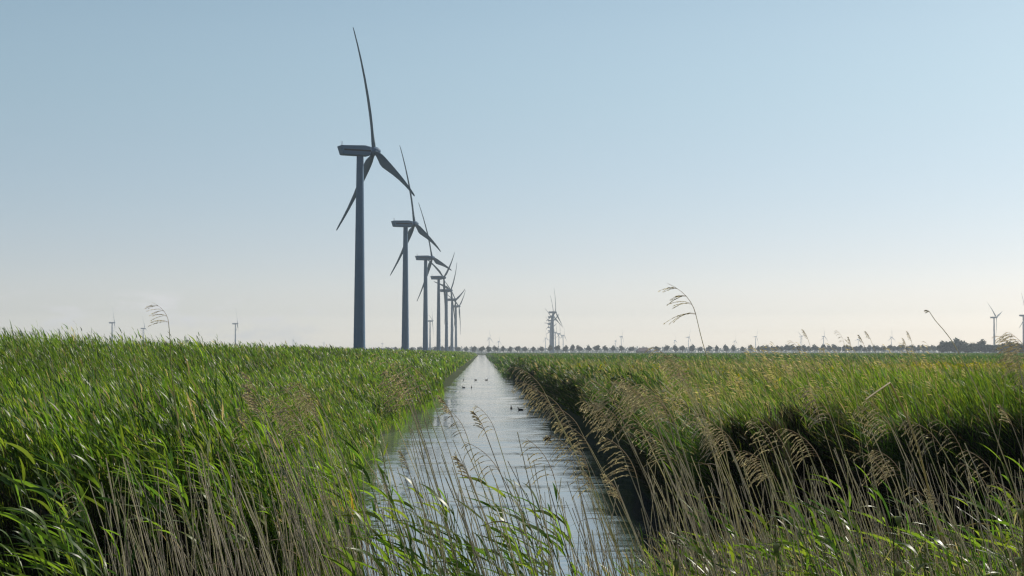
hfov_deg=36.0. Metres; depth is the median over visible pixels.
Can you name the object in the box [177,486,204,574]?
dry reed
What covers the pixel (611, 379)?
shrub
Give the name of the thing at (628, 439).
dry reed
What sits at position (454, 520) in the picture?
green reed
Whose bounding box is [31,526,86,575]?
green reed
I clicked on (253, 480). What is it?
green reed
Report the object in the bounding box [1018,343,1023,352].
grove tree
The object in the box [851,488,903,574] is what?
green reed
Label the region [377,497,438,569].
green reed
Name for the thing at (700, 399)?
dry reed
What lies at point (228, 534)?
dry reed
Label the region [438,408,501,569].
dry reed
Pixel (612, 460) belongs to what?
dry reed
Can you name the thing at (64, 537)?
green reed
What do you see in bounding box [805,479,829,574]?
dry reed
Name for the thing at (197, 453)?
green reed
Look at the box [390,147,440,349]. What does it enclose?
wind turbine
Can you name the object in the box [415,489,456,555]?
green reed
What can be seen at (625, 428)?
dry reed
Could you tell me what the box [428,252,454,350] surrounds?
wind turbine
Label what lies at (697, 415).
dry reed
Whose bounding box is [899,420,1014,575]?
dry reed
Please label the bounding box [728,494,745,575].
dry reed
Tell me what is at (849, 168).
sky
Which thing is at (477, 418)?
dry reed
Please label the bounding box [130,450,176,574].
green reed
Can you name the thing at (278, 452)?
green reed
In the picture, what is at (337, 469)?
dry reed
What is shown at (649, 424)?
dry reed
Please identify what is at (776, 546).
nettle
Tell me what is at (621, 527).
dry reed
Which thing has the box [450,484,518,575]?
green reed
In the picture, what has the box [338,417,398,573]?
green reed
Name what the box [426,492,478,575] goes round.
green reed
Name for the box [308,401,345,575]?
dry reed
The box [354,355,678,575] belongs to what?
water
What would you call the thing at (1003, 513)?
green reed
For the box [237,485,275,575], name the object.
dry reed
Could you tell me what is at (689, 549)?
dry reed
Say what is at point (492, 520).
green reed
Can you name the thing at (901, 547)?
green reed
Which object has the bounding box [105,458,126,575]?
dry reed
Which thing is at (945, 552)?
green reed
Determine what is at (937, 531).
green reed
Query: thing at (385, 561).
green reed
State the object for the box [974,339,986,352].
grove tree
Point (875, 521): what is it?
dry reed
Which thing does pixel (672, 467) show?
dry reed
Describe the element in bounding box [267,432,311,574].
dry reed
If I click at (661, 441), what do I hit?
dry reed
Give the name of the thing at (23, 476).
green reed
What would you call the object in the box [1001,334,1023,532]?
dry reed
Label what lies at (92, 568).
green reed
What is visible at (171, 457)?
green reed
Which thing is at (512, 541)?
green reed
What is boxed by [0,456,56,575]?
green reed
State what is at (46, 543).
green reed
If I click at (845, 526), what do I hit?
dry reed
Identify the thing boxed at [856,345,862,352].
roadside tree
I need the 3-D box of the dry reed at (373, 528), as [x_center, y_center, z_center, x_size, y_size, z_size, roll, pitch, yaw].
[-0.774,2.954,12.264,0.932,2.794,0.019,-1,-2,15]
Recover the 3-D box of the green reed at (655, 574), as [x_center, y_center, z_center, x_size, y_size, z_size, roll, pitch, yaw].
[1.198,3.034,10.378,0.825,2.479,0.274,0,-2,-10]
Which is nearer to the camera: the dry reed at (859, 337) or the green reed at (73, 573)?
the green reed at (73, 573)
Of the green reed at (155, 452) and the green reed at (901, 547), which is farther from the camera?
the green reed at (155, 452)
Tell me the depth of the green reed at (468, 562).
10.42 m
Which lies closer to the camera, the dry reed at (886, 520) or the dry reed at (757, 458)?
the dry reed at (886, 520)
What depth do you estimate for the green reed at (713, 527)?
11.21 m
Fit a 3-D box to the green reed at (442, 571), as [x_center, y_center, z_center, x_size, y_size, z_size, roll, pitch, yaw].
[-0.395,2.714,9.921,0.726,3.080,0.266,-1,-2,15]
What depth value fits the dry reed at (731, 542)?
9.34 m
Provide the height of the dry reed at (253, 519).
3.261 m
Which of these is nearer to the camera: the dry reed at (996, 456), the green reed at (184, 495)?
the dry reed at (996, 456)
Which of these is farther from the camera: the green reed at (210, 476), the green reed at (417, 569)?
the green reed at (210, 476)
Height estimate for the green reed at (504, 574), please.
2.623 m
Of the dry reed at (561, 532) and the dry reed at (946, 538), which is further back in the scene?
the dry reed at (561, 532)
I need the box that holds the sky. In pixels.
[0,0,1023,351]
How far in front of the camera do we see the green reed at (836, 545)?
12.05 m
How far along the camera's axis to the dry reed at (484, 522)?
10.17 m
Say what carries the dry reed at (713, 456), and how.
on the ground at (578, 419)
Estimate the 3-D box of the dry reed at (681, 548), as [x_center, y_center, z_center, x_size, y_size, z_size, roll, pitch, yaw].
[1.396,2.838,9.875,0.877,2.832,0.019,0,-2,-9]
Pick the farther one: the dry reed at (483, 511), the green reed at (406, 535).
the green reed at (406, 535)
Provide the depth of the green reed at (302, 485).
13.56 m
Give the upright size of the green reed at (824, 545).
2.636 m
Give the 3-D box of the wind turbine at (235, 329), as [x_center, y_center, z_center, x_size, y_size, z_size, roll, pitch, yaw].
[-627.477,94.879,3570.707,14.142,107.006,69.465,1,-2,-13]
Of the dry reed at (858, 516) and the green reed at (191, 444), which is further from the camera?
the green reed at (191, 444)
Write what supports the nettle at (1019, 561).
on the ground at (578, 419)
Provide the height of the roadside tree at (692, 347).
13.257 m
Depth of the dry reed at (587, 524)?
11.32 m
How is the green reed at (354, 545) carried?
on the ground at (578, 419)
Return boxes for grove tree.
[936,340,947,352]
[943,341,957,352]
[952,337,959,352]
[956,340,965,352]
[962,342,972,352]
[968,342,976,352]
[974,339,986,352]
[985,344,995,352]
[997,343,1006,352]
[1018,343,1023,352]
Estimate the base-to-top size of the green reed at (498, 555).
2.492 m
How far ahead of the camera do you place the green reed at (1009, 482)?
10.92 m
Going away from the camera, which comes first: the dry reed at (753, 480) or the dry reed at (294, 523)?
the dry reed at (294, 523)
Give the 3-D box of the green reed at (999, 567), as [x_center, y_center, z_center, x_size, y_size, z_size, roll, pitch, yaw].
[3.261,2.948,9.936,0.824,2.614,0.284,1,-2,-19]
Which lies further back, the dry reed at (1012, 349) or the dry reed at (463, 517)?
the dry reed at (1012, 349)
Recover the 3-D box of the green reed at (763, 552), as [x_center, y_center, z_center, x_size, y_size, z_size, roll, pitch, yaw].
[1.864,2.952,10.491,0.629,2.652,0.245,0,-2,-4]
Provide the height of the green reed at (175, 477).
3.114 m
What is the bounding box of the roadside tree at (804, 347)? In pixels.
[801,344,807,351]
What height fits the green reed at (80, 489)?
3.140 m
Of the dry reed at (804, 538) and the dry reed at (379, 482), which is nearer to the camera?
the dry reed at (804, 538)
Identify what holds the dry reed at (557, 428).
on the ground at (578, 419)
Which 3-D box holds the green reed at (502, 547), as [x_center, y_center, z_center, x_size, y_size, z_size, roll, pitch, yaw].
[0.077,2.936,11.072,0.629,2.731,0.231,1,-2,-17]
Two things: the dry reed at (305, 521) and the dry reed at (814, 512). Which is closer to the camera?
the dry reed at (305, 521)
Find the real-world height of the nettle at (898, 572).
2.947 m
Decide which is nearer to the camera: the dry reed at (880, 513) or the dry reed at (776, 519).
the dry reed at (776, 519)
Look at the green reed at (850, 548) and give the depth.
10.26 m
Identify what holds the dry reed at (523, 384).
on the ground at (578, 419)
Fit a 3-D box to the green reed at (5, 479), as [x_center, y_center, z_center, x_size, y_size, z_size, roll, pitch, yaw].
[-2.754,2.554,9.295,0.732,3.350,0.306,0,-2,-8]
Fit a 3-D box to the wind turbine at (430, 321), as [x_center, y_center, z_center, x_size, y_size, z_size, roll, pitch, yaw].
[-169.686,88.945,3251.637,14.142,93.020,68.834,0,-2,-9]
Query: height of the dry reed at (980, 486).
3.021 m
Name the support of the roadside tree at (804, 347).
on the ground at (578, 419)
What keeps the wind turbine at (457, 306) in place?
on the ground at (578, 419)
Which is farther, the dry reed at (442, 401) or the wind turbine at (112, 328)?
the wind turbine at (112, 328)
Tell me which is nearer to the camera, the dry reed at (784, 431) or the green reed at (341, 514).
the dry reed at (784, 431)
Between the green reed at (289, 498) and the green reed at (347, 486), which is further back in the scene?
the green reed at (289, 498)
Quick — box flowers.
[552,360,1023,420]
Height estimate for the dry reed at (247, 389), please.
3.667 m
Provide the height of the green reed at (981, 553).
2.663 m
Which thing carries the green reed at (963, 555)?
on the ground at (578, 419)
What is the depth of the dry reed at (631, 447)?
11.30 m
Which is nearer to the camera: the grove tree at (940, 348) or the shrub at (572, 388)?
the shrub at (572, 388)
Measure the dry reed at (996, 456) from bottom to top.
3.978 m
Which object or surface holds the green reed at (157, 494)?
on the ground at (578, 419)
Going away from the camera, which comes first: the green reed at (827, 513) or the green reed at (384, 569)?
the green reed at (384, 569)
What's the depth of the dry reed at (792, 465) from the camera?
9.81 m
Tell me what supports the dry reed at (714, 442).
on the ground at (578, 419)
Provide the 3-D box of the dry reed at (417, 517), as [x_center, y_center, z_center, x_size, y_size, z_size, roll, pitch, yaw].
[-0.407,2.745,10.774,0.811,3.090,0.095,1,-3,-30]
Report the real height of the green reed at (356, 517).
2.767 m
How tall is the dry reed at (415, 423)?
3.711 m
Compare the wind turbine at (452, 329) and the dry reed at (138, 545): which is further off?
the wind turbine at (452, 329)
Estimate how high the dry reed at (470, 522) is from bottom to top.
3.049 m
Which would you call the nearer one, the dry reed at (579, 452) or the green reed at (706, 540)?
the dry reed at (579, 452)
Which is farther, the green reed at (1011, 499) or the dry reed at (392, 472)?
the dry reed at (392, 472)
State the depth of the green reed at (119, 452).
13.87 m
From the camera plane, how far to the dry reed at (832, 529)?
8.94 m
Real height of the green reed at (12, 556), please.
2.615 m
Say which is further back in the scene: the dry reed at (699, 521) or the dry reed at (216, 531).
the dry reed at (699, 521)
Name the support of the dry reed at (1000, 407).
on the ground at (578, 419)
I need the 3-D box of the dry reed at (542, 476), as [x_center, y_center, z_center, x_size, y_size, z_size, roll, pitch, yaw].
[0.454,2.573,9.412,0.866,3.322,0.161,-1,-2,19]
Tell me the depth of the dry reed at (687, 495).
11.58 m
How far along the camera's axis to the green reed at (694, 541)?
11.27 m
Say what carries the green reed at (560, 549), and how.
on the ground at (578, 419)
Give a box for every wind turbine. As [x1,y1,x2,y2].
[109,308,114,342]
[232,313,237,343]
[336,28,414,348]
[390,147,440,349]
[415,202,451,350]
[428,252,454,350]
[428,314,432,350]
[434,265,456,350]
[445,282,464,350]
[448,293,464,350]
[546,291,561,352]
[547,296,560,352]
[988,304,1001,344]
[1019,293,1023,352]
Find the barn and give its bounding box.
[636,348,651,352]
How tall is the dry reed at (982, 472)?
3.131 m
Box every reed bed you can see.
[0,319,443,575]
[256,343,476,382]
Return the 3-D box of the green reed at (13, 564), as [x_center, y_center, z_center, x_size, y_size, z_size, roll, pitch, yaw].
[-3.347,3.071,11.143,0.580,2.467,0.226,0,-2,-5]
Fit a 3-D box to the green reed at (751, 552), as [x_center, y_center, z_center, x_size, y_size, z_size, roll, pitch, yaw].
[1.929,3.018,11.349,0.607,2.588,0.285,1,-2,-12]
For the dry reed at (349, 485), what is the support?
on the ground at (578, 419)
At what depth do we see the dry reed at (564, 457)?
11.91 m
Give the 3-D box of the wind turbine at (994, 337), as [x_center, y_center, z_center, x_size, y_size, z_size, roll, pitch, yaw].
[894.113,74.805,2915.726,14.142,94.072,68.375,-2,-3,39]
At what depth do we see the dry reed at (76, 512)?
8.87 m
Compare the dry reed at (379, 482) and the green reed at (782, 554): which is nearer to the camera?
the green reed at (782, 554)
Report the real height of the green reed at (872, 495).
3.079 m
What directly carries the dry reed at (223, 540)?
on the ground at (578, 419)
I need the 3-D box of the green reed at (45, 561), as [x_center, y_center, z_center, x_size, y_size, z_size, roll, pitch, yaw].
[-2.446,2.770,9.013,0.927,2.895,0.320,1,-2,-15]
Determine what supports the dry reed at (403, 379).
on the ground at (578, 419)
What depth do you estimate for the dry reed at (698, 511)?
8.81 m
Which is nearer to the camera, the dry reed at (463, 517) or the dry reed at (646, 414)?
the dry reed at (463, 517)
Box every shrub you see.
[527,366,539,376]
[561,367,601,385]
[566,369,608,391]
[603,379,668,415]
[609,372,648,388]
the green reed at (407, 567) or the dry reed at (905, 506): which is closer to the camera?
the green reed at (407, 567)
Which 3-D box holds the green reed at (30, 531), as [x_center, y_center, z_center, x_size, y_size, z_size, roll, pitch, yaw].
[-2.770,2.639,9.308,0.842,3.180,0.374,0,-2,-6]
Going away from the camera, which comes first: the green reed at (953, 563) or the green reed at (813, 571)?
the green reed at (953, 563)
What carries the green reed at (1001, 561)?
on the ground at (578, 419)
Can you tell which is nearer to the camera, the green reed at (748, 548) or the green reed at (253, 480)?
the green reed at (748, 548)
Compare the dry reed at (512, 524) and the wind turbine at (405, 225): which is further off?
the wind turbine at (405, 225)
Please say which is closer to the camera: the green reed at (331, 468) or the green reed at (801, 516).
the green reed at (801, 516)
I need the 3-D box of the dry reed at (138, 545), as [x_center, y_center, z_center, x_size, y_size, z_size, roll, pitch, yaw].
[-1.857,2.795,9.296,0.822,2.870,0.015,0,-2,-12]
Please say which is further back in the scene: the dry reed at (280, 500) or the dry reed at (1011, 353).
the dry reed at (280, 500)
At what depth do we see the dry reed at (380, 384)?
11.68 m
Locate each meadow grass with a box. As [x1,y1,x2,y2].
[486,352,1023,378]
[521,339,1023,521]
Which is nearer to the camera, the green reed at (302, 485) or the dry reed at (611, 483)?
the dry reed at (611, 483)
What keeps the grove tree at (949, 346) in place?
on the ground at (578, 419)
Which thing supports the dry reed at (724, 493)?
on the ground at (578, 419)
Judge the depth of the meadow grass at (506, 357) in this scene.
380.74 m
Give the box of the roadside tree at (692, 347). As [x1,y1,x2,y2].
[689,344,694,350]
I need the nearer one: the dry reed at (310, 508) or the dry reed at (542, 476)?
the dry reed at (542, 476)
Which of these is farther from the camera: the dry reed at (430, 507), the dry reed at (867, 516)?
the dry reed at (867, 516)
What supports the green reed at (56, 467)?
on the ground at (578, 419)
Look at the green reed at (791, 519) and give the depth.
11.37 m
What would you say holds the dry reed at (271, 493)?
on the ground at (578, 419)
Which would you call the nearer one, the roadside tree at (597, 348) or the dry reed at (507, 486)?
the dry reed at (507, 486)
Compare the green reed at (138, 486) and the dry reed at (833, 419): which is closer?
the dry reed at (833, 419)
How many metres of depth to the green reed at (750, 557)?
11.42 m
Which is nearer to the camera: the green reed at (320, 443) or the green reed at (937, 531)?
the green reed at (937, 531)
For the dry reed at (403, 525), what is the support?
on the ground at (578, 419)
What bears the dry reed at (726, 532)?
on the ground at (578, 419)
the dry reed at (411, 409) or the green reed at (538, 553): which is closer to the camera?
the green reed at (538, 553)
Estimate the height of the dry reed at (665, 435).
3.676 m
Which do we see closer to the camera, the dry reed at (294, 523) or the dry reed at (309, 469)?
the dry reed at (294, 523)
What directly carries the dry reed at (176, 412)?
on the ground at (578, 419)
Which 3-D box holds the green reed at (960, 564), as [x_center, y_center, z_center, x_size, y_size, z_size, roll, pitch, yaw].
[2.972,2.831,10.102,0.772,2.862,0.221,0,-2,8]
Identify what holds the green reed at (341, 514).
on the ground at (578, 419)
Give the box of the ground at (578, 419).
[353,352,1012,575]
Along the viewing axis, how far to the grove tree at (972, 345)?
1502.13 m
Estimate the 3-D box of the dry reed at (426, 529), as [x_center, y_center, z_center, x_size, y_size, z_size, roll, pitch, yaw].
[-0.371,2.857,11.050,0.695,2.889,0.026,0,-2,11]
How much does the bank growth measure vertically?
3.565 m
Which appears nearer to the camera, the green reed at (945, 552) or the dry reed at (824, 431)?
the green reed at (945, 552)
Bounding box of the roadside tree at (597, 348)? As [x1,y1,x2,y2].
[593,345,599,352]
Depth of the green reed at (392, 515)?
10.77 m
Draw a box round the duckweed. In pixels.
[355,417,612,537]
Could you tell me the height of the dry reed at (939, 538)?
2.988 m
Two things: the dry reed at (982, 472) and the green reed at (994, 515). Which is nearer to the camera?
the green reed at (994, 515)
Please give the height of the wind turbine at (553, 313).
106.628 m
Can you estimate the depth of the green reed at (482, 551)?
10.51 m
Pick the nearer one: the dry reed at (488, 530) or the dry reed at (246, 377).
the dry reed at (488, 530)
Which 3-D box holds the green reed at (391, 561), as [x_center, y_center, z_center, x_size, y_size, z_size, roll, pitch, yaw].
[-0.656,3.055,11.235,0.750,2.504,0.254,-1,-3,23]
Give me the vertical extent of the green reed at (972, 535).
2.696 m
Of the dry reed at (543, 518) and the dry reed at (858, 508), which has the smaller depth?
the dry reed at (543, 518)
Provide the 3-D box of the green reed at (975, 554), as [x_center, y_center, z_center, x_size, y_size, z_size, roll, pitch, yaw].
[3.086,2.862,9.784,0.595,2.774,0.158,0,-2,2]
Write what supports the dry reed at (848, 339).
on the ground at (578, 419)
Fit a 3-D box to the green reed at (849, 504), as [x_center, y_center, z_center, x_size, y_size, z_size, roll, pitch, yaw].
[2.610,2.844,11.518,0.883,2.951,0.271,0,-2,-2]
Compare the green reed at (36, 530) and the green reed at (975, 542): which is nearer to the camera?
the green reed at (36, 530)
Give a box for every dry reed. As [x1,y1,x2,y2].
[54,480,108,575]
[88,480,116,574]
[101,482,120,575]
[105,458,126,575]
[117,499,148,575]
[122,455,150,575]
[129,519,149,575]
[145,302,205,575]
[165,501,184,574]
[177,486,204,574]
[178,492,235,575]
[179,486,197,573]
[184,418,261,575]
[185,517,208,575]
[193,484,228,574]
[193,517,210,575]
[194,448,225,575]
[207,409,274,569]
[209,498,223,575]
[212,510,232,575]
[216,497,240,573]
[223,414,273,575]
[225,416,312,573]
[226,465,262,575]
[229,496,264,575]
[230,454,270,575]
[232,526,250,575]
[235,408,319,575]
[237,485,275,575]
[239,372,324,565]
[239,488,276,575]
[240,384,327,572]
[242,394,329,575]
[244,392,309,561]
[250,418,292,575]
[257,434,304,572]
[262,464,314,575]
[263,396,349,575]
[265,382,343,575]
[266,433,324,568]
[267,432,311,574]
[268,400,338,571]
[270,409,361,574]
[270,415,348,568]
[273,411,348,574]
[273,506,291,575]
[274,430,333,575]
[277,425,336,572]
[280,446,327,575]
[284,382,358,574]
[284,382,381,575]
[285,453,318,575]
[287,475,307,572]
[290,437,337,575]
[292,395,368,575]
[293,394,371,575]
[299,440,320,575]
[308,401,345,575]
[313,450,347,551]
[324,423,379,575]
[332,492,358,573]
[343,425,429,571]
[348,507,380,575]
[349,478,389,575]
[357,486,389,574]
[362,423,414,575]
[368,353,456,572]
[373,470,410,568]
[376,371,457,572]
[376,382,430,561]
[380,429,415,563]
[382,477,419,567]
[383,480,410,573]
[389,374,464,575]
[389,466,421,571]
[390,361,470,544]
[396,423,440,547]
[397,468,431,573]
[398,450,429,568]
[399,448,445,574]
[400,371,446,575]
[401,363,480,563]
[401,465,432,572]
[405,435,450,575]
[407,389,458,571]
[410,429,443,558]
[411,428,461,575]
[412,482,449,575]
[414,477,440,575]
[415,493,438,570]
[419,440,447,575]
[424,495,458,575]
[436,395,519,575]
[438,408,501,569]
[440,466,482,572]
[441,454,480,575]
[445,477,484,575]
[452,456,508,574]
[452,467,484,574]
[453,440,507,575]
[454,453,494,575]
[455,451,488,575]
[456,473,486,574]
[456,493,483,575]
[461,489,497,575]
[461,503,478,573]
[462,442,553,573]
[466,472,508,575]
[470,411,534,574]
[470,475,501,575]
[470,485,498,565]
[473,405,536,572]
[478,462,520,575]
[478,508,499,575]
[493,475,531,575]
[503,509,525,575]
[506,367,626,575]
[508,462,564,575]
[508,486,534,575]
[511,382,627,575]
[515,467,538,575]
[517,432,545,575]
[520,438,577,575]
[527,454,555,575]
[530,391,633,573]
[534,464,554,575]
[542,435,625,573]
[543,406,644,574]
[544,465,560,575]
[549,488,572,575]
[551,422,653,575]
[563,458,628,575]
[565,501,593,573]
[567,482,593,571]
[571,462,598,573]
[572,453,594,575]
[573,445,613,569]
[575,401,664,575]
[578,457,614,575]
[580,493,600,575]
[581,470,616,575]
[583,401,685,575]
[584,380,678,575]
[589,404,682,573]
[597,397,699,575]
[597,437,657,575]
[600,474,650,575]
[601,477,639,575]
[601,503,625,575]
[603,381,731,575]
[610,382,712,562]
[613,478,651,575]
[614,378,726,574]
[616,382,707,574]
[621,416,705,575]
[628,470,668,575]
[633,394,700,572]
[634,430,696,575]
[635,384,706,575]
[644,396,710,553]
[645,347,755,574]
[647,461,695,574]
[650,394,720,575]
[656,352,753,551]
[656,358,748,568]
[658,283,747,575]
[661,458,712,575]
[662,366,762,571]
[665,355,733,564]
[665,482,681,573]
[666,450,713,575]
[666,452,719,575]
[668,396,757,575]
[670,516,689,574]
[673,442,718,575]
[675,456,709,574]
[677,522,700,574]
[678,452,724,564]
[681,471,715,575]
[682,421,765,575]
[686,413,776,570]
[691,456,736,575]
[696,414,740,570]
[698,422,782,575]
[699,493,717,575]
[708,486,741,575]
[717,507,744,575]
[726,437,771,572]
[727,439,774,572]
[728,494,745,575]
[731,520,748,575]
[733,451,817,573]
[735,456,812,573]
[741,486,773,575]
[744,420,803,575]
[745,417,835,575]
[750,504,774,575]
[754,439,801,575]
[757,438,795,574]
[760,461,788,575]
[760,508,775,574]
[763,428,822,575]
[763,447,790,573]
[773,428,866,575]
[774,437,808,571]
[774,454,811,573]
[779,502,809,575]
[783,495,798,574]
[785,460,823,575]
[785,496,819,575]
[789,342,873,575]
[791,387,875,575]
[797,430,858,575]
[799,442,832,575]
[802,330,886,570]
[803,515,820,575]
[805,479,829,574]
[806,446,850,573]
[810,466,830,556]
[812,482,850,575]
[826,475,861,575]
[834,332,896,566]
[834,450,882,573]
[835,449,877,575]
[844,454,886,575]
[847,337,876,569]
[849,469,896,568]
[852,406,954,569]
[852,451,920,574]
[857,335,938,538]
[861,399,945,575]
[864,331,968,575]
[864,454,933,575]
[865,382,947,567]
[868,450,939,571]
[871,430,926,572]
[871,472,898,565]
[872,481,893,565]
[893,468,922,563]
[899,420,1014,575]
[902,338,934,506]
[902,486,961,573]
[905,439,953,575]
[906,331,966,575]
[907,445,954,575]
[920,431,972,575]
[923,489,980,575]
[924,310,1022,506]
[926,500,950,575]
[926,501,944,575]
[928,419,1001,574]
[930,501,961,575]
[943,467,1012,575]
[955,463,1022,550]
[956,449,1022,529]
[959,443,1016,575]
[981,340,1010,569]
[986,481,1023,518]
[992,336,1023,390]
[995,347,1023,385]
[997,405,1023,455]
[999,332,1023,367]
[999,456,1019,539]
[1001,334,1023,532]
[1005,360,1023,391]
[1016,346,1023,451]
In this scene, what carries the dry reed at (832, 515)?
on the ground at (578, 419)
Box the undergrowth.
[564,509,1021,575]
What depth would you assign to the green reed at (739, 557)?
10.04 m
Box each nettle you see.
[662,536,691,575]
[758,516,791,575]
[881,516,917,575]
[914,538,945,575]
[1002,508,1023,575]
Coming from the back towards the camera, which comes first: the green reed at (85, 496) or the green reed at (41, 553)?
the green reed at (85, 496)
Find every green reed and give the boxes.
[0,441,75,569]
[0,444,46,575]
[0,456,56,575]
[0,478,45,575]
[0,486,47,575]
[0,505,41,575]
[0,506,63,575]
[0,529,24,574]
[0,536,12,575]
[0,543,19,574]
[4,457,55,575]
[4,520,65,575]
[6,547,21,574]
[10,545,45,575]
[14,523,61,575]
[17,482,70,575]
[26,451,80,575]
[27,457,81,574]
[29,451,98,575]
[29,482,91,575]
[30,498,69,564]
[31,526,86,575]
[37,443,88,572]
[37,456,104,575]
[43,491,77,575]
[47,520,90,573]
[47,525,66,567]
[47,547,87,575]
[48,438,102,574]
[49,486,80,573]
[51,504,90,575]
[52,499,75,571]
[53,464,106,575]
[55,454,123,570]
[55,463,106,571]
[57,450,101,575]
[69,488,107,575]
[78,454,125,575]
[82,549,94,575]
[93,464,136,575]
[95,448,160,575]
[112,468,163,569]
[114,448,166,574]
[115,448,167,574]
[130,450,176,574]
[134,453,211,575]
[135,415,202,574]
[135,452,203,574]
[136,455,188,570]
[137,435,199,575]
[159,443,206,574]
[165,443,240,574]
[173,439,236,575]
[183,461,250,575]
[192,427,227,574]
[194,432,240,575]
[200,453,248,572]
[200,475,259,575]
[210,458,255,575]
[219,458,280,575]
[220,435,286,575]
[246,437,288,574]
[249,420,315,571]
[260,452,321,575]
[269,455,325,563]
[273,449,329,563]
[295,421,360,574]
[297,407,364,574]
[302,468,365,567]
[314,465,366,575]
[315,514,355,575]
[316,522,364,575]
[319,508,387,575]
[325,446,379,570]
[332,513,384,575]
[333,458,383,573]
[333,542,386,575]
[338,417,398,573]
[345,508,402,575]
[354,413,405,573]
[354,462,415,575]
[358,497,394,575]
[367,505,411,569]
[367,556,392,575]
[373,496,421,569]
[374,548,401,572]
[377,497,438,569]
[380,487,427,575]
[382,509,418,574]
[384,498,434,573]
[387,529,422,575]
[387,534,413,575]
[395,472,444,575]
[409,487,441,575]
[409,547,441,575]
[413,514,470,575]
[415,483,469,575]
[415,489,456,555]
[416,500,454,572]
[419,518,476,575]
[424,519,456,575]
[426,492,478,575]
[428,488,466,566]
[445,533,482,575]
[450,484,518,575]
[450,496,498,575]
[450,543,506,575]
[451,532,493,575]
[454,475,514,575]
[456,552,473,571]
[466,545,516,575]
[479,548,509,575]
[482,477,546,575]
[485,485,526,575]
[485,515,517,575]
[486,495,541,574]
[486,514,516,574]
[487,509,533,575]
[490,512,532,575]
[492,532,522,568]
[501,484,561,575]
[509,479,552,567]
[515,524,542,575]
[520,545,537,575]
[523,507,554,572]
[525,507,574,575]
[533,503,571,575]
[539,482,582,575]
[632,563,672,575]
[642,532,697,575]
[659,533,714,575]
[669,491,717,575]
[672,530,711,575]
[674,506,724,575]
[682,492,726,571]
[689,502,742,560]
[710,508,747,575]
[710,542,737,575]
[718,528,766,575]
[727,523,751,575]
[728,540,759,573]
[733,509,787,575]
[733,513,779,574]
[745,531,762,572]
[746,533,772,575]
[749,503,786,574]
[756,499,826,575]
[757,525,799,575]
[764,514,817,575]
[767,524,814,573]
[767,545,796,575]
[768,536,808,575]
[772,529,805,572]
[775,511,815,568]
[779,491,842,575]
[789,535,809,572]
[791,502,845,575]
[791,525,837,575]
[793,484,851,575]
[799,514,831,574]
[800,502,868,573]
[802,502,843,575]
[804,479,868,575]
[804,507,848,575]
[805,497,855,571]
[813,474,873,574]
[819,512,840,573]
[826,495,871,575]
[827,556,855,575]
[828,510,872,572]
[842,528,867,575]
[844,535,869,575]
[845,485,908,575]
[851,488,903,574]
[855,464,895,569]
[864,551,891,575]
[865,532,893,575]
[879,514,916,575]
[881,480,926,575]
[886,495,936,574]
[886,502,929,575]
[887,498,950,575]
[887,538,927,575]
[900,527,941,575]
[902,532,939,575]
[903,504,951,574]
[905,532,955,575]
[921,506,965,575]
[923,514,967,575]
[928,523,980,575]
[932,537,982,575]
[940,507,988,572]
[942,447,1012,574]
[947,491,1020,555]
[949,531,977,575]
[952,524,992,574]
[953,476,989,575]
[960,524,984,574]
[962,494,1021,572]
[963,541,996,574]
[965,494,1007,575]
[976,549,1009,575]
[980,443,1022,544]
[980,485,1022,535]
[984,518,1020,574]
[984,552,1002,575]
[985,496,1018,541]
[986,501,1022,541]
[988,530,1011,569]
[1006,456,1023,490]
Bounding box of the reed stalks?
[104,450,1023,575]
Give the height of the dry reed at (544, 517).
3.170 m
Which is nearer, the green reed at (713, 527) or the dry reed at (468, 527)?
the dry reed at (468, 527)
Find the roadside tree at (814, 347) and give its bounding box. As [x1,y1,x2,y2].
[810,344,817,352]
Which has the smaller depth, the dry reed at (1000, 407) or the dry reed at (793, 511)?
the dry reed at (1000, 407)
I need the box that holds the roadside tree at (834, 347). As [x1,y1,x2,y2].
[831,344,837,352]
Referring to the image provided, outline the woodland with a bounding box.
[271,346,1018,352]
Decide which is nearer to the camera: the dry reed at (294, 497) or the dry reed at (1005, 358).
the dry reed at (1005, 358)
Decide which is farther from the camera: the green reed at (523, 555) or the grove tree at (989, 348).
the grove tree at (989, 348)
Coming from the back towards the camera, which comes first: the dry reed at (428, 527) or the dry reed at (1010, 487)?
the dry reed at (1010, 487)
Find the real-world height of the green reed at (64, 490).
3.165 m
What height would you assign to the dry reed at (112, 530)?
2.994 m
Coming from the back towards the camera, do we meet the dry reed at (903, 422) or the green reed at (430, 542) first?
the green reed at (430, 542)
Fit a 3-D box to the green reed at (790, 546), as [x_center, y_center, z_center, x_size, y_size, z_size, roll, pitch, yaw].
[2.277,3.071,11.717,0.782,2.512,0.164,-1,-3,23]
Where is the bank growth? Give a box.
[510,357,1023,575]
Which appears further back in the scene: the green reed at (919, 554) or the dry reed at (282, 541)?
the green reed at (919, 554)
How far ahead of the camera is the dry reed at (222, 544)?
9.71 m
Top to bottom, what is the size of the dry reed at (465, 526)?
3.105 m
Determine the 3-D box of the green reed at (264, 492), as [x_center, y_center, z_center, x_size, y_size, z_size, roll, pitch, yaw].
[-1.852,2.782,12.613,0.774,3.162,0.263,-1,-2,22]
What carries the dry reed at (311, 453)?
on the ground at (578, 419)
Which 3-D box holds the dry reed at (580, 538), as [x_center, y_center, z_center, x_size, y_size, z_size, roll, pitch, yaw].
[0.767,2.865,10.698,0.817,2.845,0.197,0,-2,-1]
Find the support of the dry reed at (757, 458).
on the ground at (578, 419)
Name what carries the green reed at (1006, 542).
on the ground at (578, 419)

